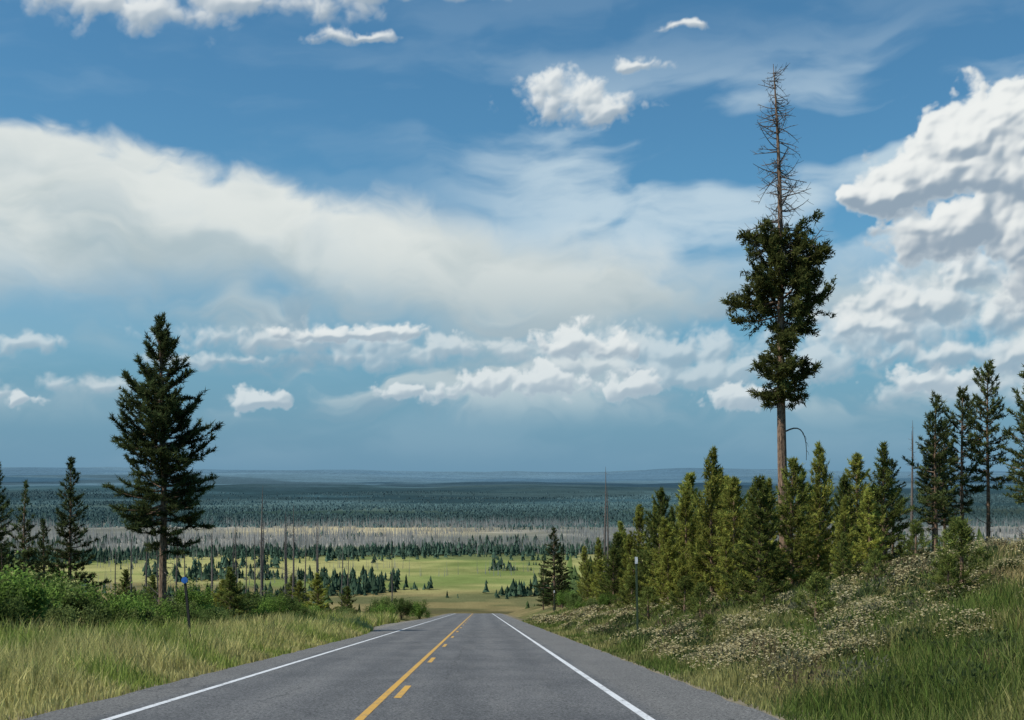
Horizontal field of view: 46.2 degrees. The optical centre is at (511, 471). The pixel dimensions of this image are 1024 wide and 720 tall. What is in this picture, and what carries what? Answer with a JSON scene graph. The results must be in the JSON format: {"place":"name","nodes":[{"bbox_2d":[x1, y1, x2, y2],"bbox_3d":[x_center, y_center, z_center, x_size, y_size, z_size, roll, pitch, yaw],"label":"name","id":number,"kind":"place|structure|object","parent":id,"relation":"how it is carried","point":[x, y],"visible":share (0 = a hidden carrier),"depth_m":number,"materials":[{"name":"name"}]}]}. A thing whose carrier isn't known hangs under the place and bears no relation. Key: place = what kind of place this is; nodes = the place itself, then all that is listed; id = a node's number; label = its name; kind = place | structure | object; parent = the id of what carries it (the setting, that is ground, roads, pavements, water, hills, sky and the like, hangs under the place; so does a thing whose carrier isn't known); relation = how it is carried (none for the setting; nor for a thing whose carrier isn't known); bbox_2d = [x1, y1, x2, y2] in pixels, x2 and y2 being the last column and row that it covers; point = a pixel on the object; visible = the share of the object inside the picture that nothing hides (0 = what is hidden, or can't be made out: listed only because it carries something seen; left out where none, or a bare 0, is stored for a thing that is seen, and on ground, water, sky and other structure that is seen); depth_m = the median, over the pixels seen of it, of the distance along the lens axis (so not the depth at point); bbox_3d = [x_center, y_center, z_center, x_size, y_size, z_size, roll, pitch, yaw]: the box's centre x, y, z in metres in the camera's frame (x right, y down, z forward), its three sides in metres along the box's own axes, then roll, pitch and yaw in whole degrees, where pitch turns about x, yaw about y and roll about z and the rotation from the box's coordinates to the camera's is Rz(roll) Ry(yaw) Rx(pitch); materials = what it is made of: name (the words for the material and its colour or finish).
{"place":"outdoors","nodes":[
{"label":"outdoors","id":0,"kind":"place"},
{"bbox_2d":[21,613,778,719],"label":"road","id":1,"kind":"structure","parent":0,"point":[474,666],"depth_m":22.30,"materials":[{"name":"asphalt"}]},
{"bbox_2d":[0,0,1023,415],"bbox_3d":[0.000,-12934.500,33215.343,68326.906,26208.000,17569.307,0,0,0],"label":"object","id":2,"kind":"structure","parent":0,"point":[540,296],"depth_m":41147.72,"materials":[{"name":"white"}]},
{"bbox_2d":[0,467,1023,719],"bbox_3d":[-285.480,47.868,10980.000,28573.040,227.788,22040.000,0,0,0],"label":"ground","id":3,"kind":"structure","parent":0,"point":[466,579],"depth_m":3008.66,"materials":[{"name":"plant"}]},
{"bbox_2d":[0,461,26,578],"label":"pine tree","id":4,"kind":"object","parent":3,"relation":"on","point":[4,527],"visible":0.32,"depth_m":80.17,"materials":[{"name":"green plant"}]},
{"bbox_2d":[0,573,40,631],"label":"shrub","id":5,"kind":"object","parent":3,"relation":"on","point":[13,611],"visible":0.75,"depth_m":37.83,"materials":[{"name":"green plant"}]},
{"bbox_2d":[7,478,45,583],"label":"pine tree","id":6,"kind":"object","parent":3,"relation":"on","point":[29,553],"visible":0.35,"depth_m":89.89,"materials":[{"name":"green plant"}]},
{"bbox_2d":[0,550,62,629],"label":"shrub","id":7,"kind":"object","parent":3,"relation":"on","point":[36,595],"visible":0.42,"depth_m":39.87,"materials":[{"name":"green plant"}]},
{"bbox_2d":[31,519,56,586],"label":"pine tree","id":8,"kind":"object","parent":3,"relation":"on","point":[40,542],"visible":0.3,"depth_m":104.78,"materials":[{"name":"green plant"}]},
{"bbox_2d":[35,559,108,605],"bbox_3d":[-17.404,5.087,45.770,3.748,3.447,4.093,0,0,7],"label":"shrub","id":9,"kind":"object","parent":3,"relation":"on","point":[73,584],"visible":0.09,"depth_m":46.19,"materials":[{"name":"green plant"}]},
{"bbox_2d":[36,593,111,632],"bbox_3d":[-14.376,4.901,39.142,2.162,1.989,2.361,0,0,39],"label":"shrub","id":10,"kind":"object","parent":3,"relation":"on","point":[68,615],"visible":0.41,"depth_m":39.02,"materials":[{"name":"green plant"}]},
{"bbox_2d":[36,567,112,628],"bbox_3d":[-16.270,4.970,42.815,3.484,3.051,3.168,0,0,2],"label":"shrub","id":11,"kind":"object","parent":3,"relation":"on","point":[57,592],"visible":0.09,"depth_m":43.28,"materials":[{"name":"green plant"}]},
{"bbox_2d":[39,455,111,590],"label":"pine tree","id":12,"kind":"object","parent":3,"relation":"on","point":[69,552],"visible":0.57,"depth_m":94.75,"materials":[{"name":"green plant"}]},
{"bbox_2d":[42,586,115,628],"bbox_3d":[-15.325,5.154,41.962,2.810,2.504,2.865,0,0,-23],"label":"shrub","id":13,"kind":"object","parent":3,"relation":"on","point":[79,604],"visible":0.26,"depth_m":41.96,"materials":[{"name":"green plant"}]},
{"bbox_2d":[108,568,138,599],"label":"pine tree","id":14,"kind":"object","parent":3,"relation":"on","point":[125,584],"visible":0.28,"depth_m":83.85,"materials":[{"name":"green plant"}]},
{"bbox_2d":[92,580,156,624],"bbox_3d":[-14.972,5.451,45.831,3.030,2.653,2.754,0,0,-28],"label":"shrub","id":15,"kind":"object","parent":3,"relation":"on","point":[136,604],"visible":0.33,"depth_m":45.63,"materials":[{"name":"green plant"}]},
{"bbox_2d":[109,604,171,630],"bbox_3d":[-14.186,5.714,45.153,2.306,2.121,2.519,0,0,35],"label":"shrub","id":16,"kind":"object","parent":3,"relation":"on","point":[147,613],"visible":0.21,"depth_m":45.06,"materials":[{"name":"green plant"}]},
{"bbox_2d":[139,574,158,606],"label":"pine tree","id":17,"kind":"object","parent":3,"relation":"on","point":[152,584],"visible":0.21,"depth_m":79.95,"materials":[{"name":"green plant"}]},
{"bbox_2d":[122,586,178,623],"bbox_3d":[-15.419,6.002,49.902,2.727,2.388,2.479,0,0,31],"label":"shrub","id":18,"kind":"object","parent":3,"relation":"on","point":[163,608],"visible":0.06,"depth_m":50.06,"materials":[{"name":"green plant"}]},
{"bbox_2d":[101,312,223,604],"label":"pine tree","id":19,"kind":"object","parent":3,"relation":"on","point":[158,406],"visible":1,"depth_m":68.36,"materials":[{"name":"green plant"}]},
{"bbox_2d":[181,577,190,636],"bbox_3d":[-9.977,4.497,36.999,0.200,2.540,0.062,-6,0,0],"label":"snow pole","id":20,"kind":"object","parent":3,"relation":"on","point":[184,580],"visible":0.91,"depth_m":37.00,"materials":[{"name":"metal"}]},
{"bbox_2d":[168,575,215,609],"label":"shrub","id":21,"kind":"object","parent":3,"relation":"on","point":[197,596],"visible":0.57,"depth_m":89.32,"materials":[{"name":"green plant"}]},
{"bbox_2d":[173,605,215,629],"bbox_3d":[-14.680,7.020,55.053,2.071,1.845,2.111,0,0,27],"label":"shrub","id":22,"kind":"object","parent":3,"relation":"on","point":[192,615],"visible":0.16,"depth_m":55.05,"materials":[{"name":"green plant"}]},
{"bbox_2d":[0,608,399,719],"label":"verge grass","id":23,"kind":"structure","parent":3,"relation":"on","point":[41,671],"depth_m":28.50,"materials":[{"name":"plant"}]},
{"bbox_2d":[193,602,232,622],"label":"shrub","id":24,"kind":"object","parent":3,"relation":"on","point":[214,614],"visible":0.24,"depth_m":61.74,"materials":[{"name":"green plant"}]},
{"bbox_2d":[207,566,258,619],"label":"pine tree","id":25,"kind":"object","parent":3,"relation":"on","point":[232,599],"visible":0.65,"depth_m":74.85,"materials":[{"name":"green plant"}]},
{"bbox_2d":[235,589,274,615],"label":"shrub","id":26,"kind":"object","parent":3,"relation":"on","point":[255,596],"visible":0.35,"depth_m":81.62,"materials":[{"name":"green plant"}]},
{"bbox_2d":[257,491,267,595],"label":"dead tree","id":27,"kind":"object","parent":3,"relation":"on","point":[261,573],"visible":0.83,"depth_m":119.90,"materials":[{"name":"wood"}]},
{"bbox_2d":[252,593,292,616],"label":"shrub","id":28,"kind":"object","parent":3,"relation":"on","point":[271,605],"visible":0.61,"depth_m":79.87,"materials":[{"name":"green plant"}]},
{"bbox_2d":[276,590,306,613],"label":"shrub","id":29,"kind":"object","parent":3,"relation":"on","point":[292,602],"visible":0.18,"depth_m":87.78,"materials":[{"name":"green plant"}]},
{"bbox_2d":[272,573,310,605],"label":"pine tree","id":30,"kind":"object","parent":3,"relation":"on","point":[289,588],"visible":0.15,"depth_m":119.86,"materials":[{"name":"green plant"}]},
{"bbox_2d":[290,580,310,605],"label":"pine tree","id":31,"kind":"object","parent":3,"relation":"on","point":[299,588],"visible":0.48,"depth_m":109.85,"materials":[{"name":"green plant"}]},
{"bbox_2d":[302,573,337,612],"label":"pine tree","id":32,"kind":"object","parent":3,"relation":"on","point":[321,592],"visible":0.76,"depth_m":99.80,"materials":[{"name":"green plant"}]},
{"bbox_2d":[334,586,359,612],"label":"pine tree","id":33,"kind":"object","parent":3,"relation":"on","point":[346,595],"visible":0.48,"depth_m":111.88,"materials":[{"name":"green plant"}]},
{"bbox_2d":[370,592,397,609],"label":"shrub","id":34,"kind":"object","parent":3,"relation":"on","point":[386,599],"visible":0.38,"depth_m":139.67,"materials":[{"name":"green plant"}]},
{"bbox_2d":[389,597,414,618],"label":"shrub","id":35,"kind":"object","parent":3,"relation":"on","point":[403,606],"visible":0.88,"depth_m":134.77,"materials":[{"name":"green plant"}]},
{"bbox_2d":[409,599,431,618],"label":"shrub","id":36,"kind":"object","parent":3,"relation":"on","point":[419,610],"visible":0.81,"depth_m":149.81,"materials":[{"name":"green plant"}]},
{"bbox_2d":[6,539,930,590],"bbox_3d":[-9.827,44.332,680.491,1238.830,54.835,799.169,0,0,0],"label":"dead trunks","id":37,"kind":"object","parent":3,"relation":"on","point":[109,564],"visible":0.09,"depth_m":862.91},
{"bbox_2d":[0,488,1023,527],"bbox_3d":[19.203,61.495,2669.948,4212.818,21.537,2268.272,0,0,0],"label":"distant forest","id":38,"kind":"object","parent":3,"relation":"on","point":[95,516],"visible":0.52,"depth_m":2133.89,"materials":[{"name":"plant"}]},
{"bbox_2d":[0,515,1023,554],"bbox_3d":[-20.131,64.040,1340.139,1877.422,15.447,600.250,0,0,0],"label":"dead forest","id":39,"kind":"object","parent":3,"relation":"on","point":[388,534],"visible":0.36,"depth_m":1278.67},
{"bbox_2d":[3,524,1023,602],"bbox_3d":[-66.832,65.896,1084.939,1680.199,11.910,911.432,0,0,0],"label":"valley trees","id":40,"kind":"object","parent":3,"relation":"on","point":[372,583],"visible":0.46,"depth_m":973.96,"materials":[{"name":"plant"}]},
{"bbox_2d":[535,555,550,609],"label":"pine tree","id":41,"kind":"object","parent":3,"relation":"on","point":[539,588],"visible":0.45,"depth_m":171.90,"materials":[{"name":"green plant"}]},
{"bbox_2d":[321,552,773,612],"bbox_3d":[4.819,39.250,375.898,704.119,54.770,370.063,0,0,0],"label":"slope trees","id":42,"kind":"object","parent":3,"relation":"on","point":[575,580],"depth_m":197.36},
{"bbox_2d":[529,527,571,610],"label":"pine tree","id":43,"kind":"object","parent":3,"relation":"on","point":[552,575],"visible":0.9,"depth_m":149.85,"materials":[{"name":"green plant"}]},
{"bbox_2d":[555,587,575,607],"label":"shrub","id":44,"kind":"object","parent":3,"relation":"on","point":[560,599],"visible":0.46,"depth_m":139.99,"materials":[{"name":"green plant"}]},
{"bbox_2d":[563,593,583,606],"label":"shrub","id":45,"kind":"object","parent":3,"relation":"on","point":[570,599],"visible":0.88,"depth_m":124.78,"materials":[{"name":"green plant"}]},
{"bbox_2d":[575,546,592,601],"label":"pine tree","id":46,"kind":"object","parent":3,"relation":"on","point":[584,555],"visible":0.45,"depth_m":134.87,"materials":[{"name":"green plant"}]},
{"bbox_2d":[577,559,594,602],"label":"pine tree","id":47,"kind":"object","parent":3,"relation":"on","point":[587,566],"visible":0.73,"depth_m":119.88,"materials":[{"name":"green plant"}]},
{"bbox_2d":[583,537,606,601],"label":"pine tree","id":48,"kind":"object","parent":3,"relation":"on","point":[598,551],"visible":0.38,"depth_m":114.93,"materials":[{"name":"green plant"}]},
{"bbox_2d":[588,559,607,600],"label":"pine tree","id":49,"kind":"object","parent":3,"relation":"on","point":[598,568],"visible":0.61,"depth_m":104.85,"materials":[{"name":"green plant"}]},
{"bbox_2d":[601,467,609,571],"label":"dead tree","id":50,"kind":"object","parent":3,"relation":"on","point":[604,541],"visible":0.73,"depth_m":159.85,"materials":[{"name":"wood"}]},
{"bbox_2d":[596,589,617,607],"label":"shrub","id":51,"kind":"object","parent":3,"relation":"on","point":[605,600],"visible":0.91,"depth_m":87.63,"materials":[{"name":"green plant"}]},
{"bbox_2d":[594,546,627,599],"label":"pine tree","id":52,"kind":"object","parent":3,"relation":"on","point":[614,587],"visible":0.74,"depth_m":91.87,"materials":[{"name":"green plant"}]},
{"bbox_2d":[599,532,626,598],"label":"pine tree","id":53,"kind":"object","parent":3,"relation":"on","point":[616,542],"visible":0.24,"depth_m":95.90,"materials":[{"name":"green plant"}]},
{"bbox_2d":[602,521,626,591],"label":"pine tree","id":54,"kind":"object","parent":3,"relation":"on","point":[621,528],"visible":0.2,"depth_m":99.77,"materials":[{"name":"green plant"}]},
{"bbox_2d":[612,575,646,611],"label":"pine sapling","id":55,"kind":"object","parent":3,"relation":"on","point":[629,585],"visible":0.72,"depth_m":69.94,"materials":[{"name":"green plant"}]},
{"bbox_2d":[615,534,646,599],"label":"pine tree","id":56,"kind":"object","parent":3,"relation":"on","point":[629,546],"visible":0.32,"depth_m":83.92,"materials":[{"name":"green plant"}]},
{"bbox_2d":[617,549,644,605],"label":"pine tree","id":57,"kind":"object","parent":3,"relation":"on","point":[632,564],"visible":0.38,"depth_m":77.84,"materials":[{"name":"green plant"}]},
{"bbox_2d":[635,557,638,634],"bbox_3d":[4.796,4.944,46.004,0.110,3.380,0.052,-1,0,0],"label":"snow pole","id":58,"kind":"object","parent":3,"relation":"on","point":[636,580],"visible":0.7,"depth_m":46.00,"materials":[{"name":"grey metal"}]},
{"bbox_2d":[626,504,654,593],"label":"pine tree","id":59,"kind":"object","parent":3,"relation":"on","point":[638,521],"visible":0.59,"depth_m":84.85,"materials":[{"name":"green plant"}]},
{"bbox_2d":[629,586,665,620],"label":"pine sapling","id":60,"kind":"object","parent":3,"relation":"on","point":[648,591],"visible":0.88,"depth_m":59.86,"materials":[{"name":"green plant"}]},
{"bbox_2d":[638,516,678,601],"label":"pine tree","id":61,"kind":"object","parent":3,"relation":"on","point":[663,533],"visible":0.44,"depth_m":69.91,"materials":[{"name":"green plant"}]},
{"bbox_2d":[632,487,692,591],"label":"pine tree","id":62,"kind":"object","parent":3,"relation":"on","point":[662,505],"visible":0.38,"depth_m":74.90,"materials":[{"name":"green plant"}]},
{"bbox_2d":[654,539,679,605],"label":"pine tree","id":63,"kind":"object","parent":3,"relation":"on","point":[668,584],"visible":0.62,"depth_m":65.91,"materials":[{"name":"green plant"}]},
{"bbox_2d":[651,471,708,584],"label":"pine tree","id":64,"kind":"object","parent":3,"relation":"on","point":[689,478],"visible":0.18,"depth_m":69.82,"materials":[{"name":"green plant"}]},
{"bbox_2d":[662,575,699,618],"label":"pine sapling","id":65,"kind":"object","parent":3,"relation":"on","point":[684,583],"visible":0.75,"depth_m":49.95,"materials":[{"name":"green plant"}]},
{"bbox_2d":[667,553,694,605],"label":"pine tree","id":66,"kind":"object","parent":3,"relation":"on","point":[682,567],"visible":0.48,"depth_m":57.88,"materials":[{"name":"green plant"}]},
{"bbox_2d":[667,490,704,592],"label":"pine tree","id":67,"kind":"object","parent":3,"relation":"on","point":[685,513],"visible":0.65,"depth_m":65.89,"materials":[{"name":"green plant"}]},
{"bbox_2d":[678,581,718,622],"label":"pine sapling","id":68,"kind":"object","parent":3,"relation":"on","point":[699,589],"visible":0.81,"depth_m":43.92,"materials":[{"name":"green plant"}]},
{"bbox_2d":[694,613,717,647],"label":"pine sapling","id":69,"kind":"object","parent":3,"relation":"on","point":[708,619],"visible":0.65,"depth_m":34.96,"materials":[{"name":"green plant"}]},
{"bbox_2d":[682,446,738,597],"bbox_3d":[10.238,2.658,60.072,3.253,8.252,3.506,0,0,-12],"label":"pine tree","id":70,"kind":"object","parent":3,"relation":"on","point":[710,490],"visible":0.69,"depth_m":59.79,"materials":[{"name":"green plant"}]},
{"bbox_2d":[713,537,738,603],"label":"pine tree","id":71,"kind":"object","parent":3,"relation":"on","point":[726,566],"visible":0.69,"depth_m":51.94,"materials":[{"name":"green plant"}]},
{"bbox_2d":[705,476,756,592],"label":"pine tree","id":72,"kind":"object","parent":3,"relation":"on","point":[735,502],"visible":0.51,"depth_m":54.91,"materials":[{"name":"green plant"}]},
{"bbox_2d":[737,525,775,597],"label":"pine tree","id":73,"kind":"object","parent":3,"relation":"on","point":[750,574],"visible":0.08,"depth_m":49.81,"materials":[{"name":"green plant"}]},
{"bbox_2d":[713,474,802,604],"bbox_3d":[9.495,2.674,45.930,3.007,5.334,3.414,0,0,-29],"label":"pine tree","id":74,"kind":"object","parent":3,"relation":"on","point":[759,517],"visible":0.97,"depth_m":45.79,"materials":[{"name":"green plant"}]},
{"bbox_2d":[745,581,781,611],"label":"pine sapling","id":75,"kind":"object","parent":3,"relation":"on","point":[763,588],"visible":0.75,"depth_m":38.91,"materials":[{"name":"green plant"}]},
{"bbox_2d":[761,477,778,577],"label":"pine tree","id":76,"kind":"object","parent":3,"relation":"on","point":[769,482],"visible":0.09,"depth_m":61.87,"materials":[{"name":"green plant"}]},
{"bbox_2d":[522,570,1023,719],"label":"roadside grass","id":77,"kind":"structure","parent":3,"relation":"on","point":[1001,696],"depth_m":20.88,"materials":[{"name":"plant"}]},
{"bbox_2d":[556,528,992,592],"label":"hillside trees","id":78,"kind":"object","parent":3,"relation":"on","point":[569,565],"depth_m":214.39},
{"bbox_2d":[527,534,1023,685],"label":"wildflowers","id":79,"kind":"object","parent":3,"relation":"on","point":[818,651],"visible":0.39,"depth_m":29.94,"materials":[{"name":"white plant"}]},
{"bbox_2d":[529,537,1023,708],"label":"brush","id":80,"kind":"object","parent":3,"relation":"on","point":[791,651],"visible":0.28,"depth_m":29.05,"materials":[{"name":"green plant"}]},
{"bbox_2d":[718,62,837,548],"bbox_3d":[14.053,-7.252,60.368,6.861,26.682,5.727,0,0,-27],"label":"pine tree","id":81,"kind":"object","parent":3,"relation":"on","point":[793,268],"visible":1,"depth_m":59.70,"materials":[{"name":"green plant"}]},
{"bbox_2d":[555,536,1023,682],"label":"bank grass","id":82,"kind":"structure","parent":3,"relation":"on","point":[1000,553],"depth_m":30.65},
{"bbox_2d":[764,456,826,585],"bbox_3d":[11.440,2.224,48.084,2.804,5.809,2.578,0,0,-42],"label":"pine tree","id":83,"kind":"object","parent":3,"relation":"on","point":[797,507],"visible":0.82,"depth_m":47.80,"materials":[{"name":"green plant"}]},
{"bbox_2d":[777,466,829,568],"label":"pine tree","id":84,"kind":"object","parent":3,"relation":"on","point":[799,496],"visible":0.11,"depth_m":55.86,"materials":[{"name":"green plant"}]},
{"bbox_2d":[789,571,840,631],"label":"pine sapling","id":85,"kind":"object","parent":3,"relation":"on","point":[814,580],"visible":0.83,"depth_m":29.93,"materials":[{"name":"green plant"}]},
{"bbox_2d":[794,441,840,574],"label":"pine tree","id":86,"kind":"object","parent":3,"relation":"on","point":[820,467],"visible":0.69,"depth_m":49.80,"materials":[{"name":"green plant"}]},
{"bbox_2d":[825,531,856,581],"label":"pine tree","id":87,"kind":"object","parent":3,"relation":"on","point":[843,545],"visible":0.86,"depth_m":41.94,"materials":[{"name":"green plant"}]},
{"bbox_2d":[823,473,863,566],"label":"pine tree","id":88,"kind":"object","parent":3,"relation":"on","point":[842,483],"visible":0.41,"depth_m":51.90,"materials":[{"name":"green plant"}]},
{"bbox_2d":[829,494,866,577],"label":"pine tree","id":89,"kind":"object","parent":3,"relation":"on","point":[842,519],"visible":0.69,"depth_m":43.92,"materials":[{"name":"green plant"}]},
{"bbox_2d":[831,451,881,545],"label":"pine tree","id":90,"kind":"object","parent":3,"relation":"on","point":[857,476],"visible":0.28,"depth_m":56.92,"materials":[{"name":"green plant"}]},
{"bbox_2d":[853,488,890,571],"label":"pine tree","id":91,"kind":"object","parent":3,"relation":"on","point":[868,518],"visible":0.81,"depth_m":46.88,"materials":[{"name":"green plant"}]},
{"bbox_2d":[855,548,893,583],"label":"pine sapling","id":92,"kind":"object","parent":3,"relation":"on","point":[874,559],"visible":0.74,"depth_m":35.92,"materials":[{"name":"green plant"}]},
{"bbox_2d":[845,440,920,562],"bbox_3d":[15.524,1.504,49.843,2.982,5.691,2.990,0,0,-2],"label":"pine tree","id":93,"kind":"object","parent":3,"relation":"on","point":[883,489],"visible":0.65,"depth_m":49.83,"materials":[{"name":"green plant"}]},
{"bbox_2d":[881,459,909,553],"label":"pine tree","id":94,"kind":"object","parent":3,"relation":"on","point":[893,464],"visible":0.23,"depth_m":63.87,"materials":[{"name":"green plant"}]},
{"bbox_2d":[892,518,935,564],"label":"pine sapling","id":95,"kind":"object","parent":3,"relation":"on","point":[916,527],"visible":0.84,"depth_m":40.96,"materials":[{"name":"green plant"}]},
{"bbox_2d":[914,438,948,555],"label":"pine tree","id":96,"kind":"object","parent":3,"relation":"on","point":[931,473],"visible":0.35,"depth_m":62.97,"materials":[{"name":"green plant"}]},
{"bbox_2d":[900,391,970,554],"bbox_3d":[21.244,0.562,59.829,3.138,9.533,3.361,0,0,-9],"label":"pine tree","id":97,"kind":"object","parent":3,"relation":"on","point":[935,497],"visible":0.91,"depth_m":59.79,"materials":[{"name":"green plant"}]},
{"bbox_2d":[919,421,964,543],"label":"pine tree","id":98,"kind":"object","parent":3,"relation":"on","point":[944,460],"visible":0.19,"depth_m":65.87,"materials":[{"name":"green plant"}]},
{"bbox_2d":[920,553,976,602],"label":"pine sapling","id":99,"kind":"object","parent":3,"relation":"on","point":[948,560],"visible":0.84,"depth_m":27.41,"materials":[{"name":"green plant"}]},
{"bbox_2d":[918,516,996,596],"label":"pine sapling","id":100,"kind":"object","parent":3,"relation":"on","point":[962,532],"visible":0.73,"depth_m":27.87,"materials":[{"name":"green plant"}]},
{"bbox_2d":[937,385,990,533],"bbox_3d":[22.911,0.374,60.850,2.692,9.695,2.747,0,0,17],"label":"pine tree","id":101,"kind":"object","parent":3,"relation":"on","point":[963,410],"visible":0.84,"depth_m":60.86,"materials":[{"name":"green plant"}]},
{"bbox_2d":[957,359,1014,542],"bbox_3d":[24.670,-0.416,62.050,2.714,10.985,3.220,0,0,-44],"label":"pine tree","id":102,"kind":"object","parent":3,"relation":"on","point":[990,412],"visible":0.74,"depth_m":61.94,"materials":[{"name":"green plant"}]},
{"bbox_2d":[997,363,1023,537],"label":"pine tree","id":103,"kind":"object","parent":3,"relation":"on","point":[1020,473],"visible":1,"depth_m":59.14,"materials":[{"name":"green plant"}]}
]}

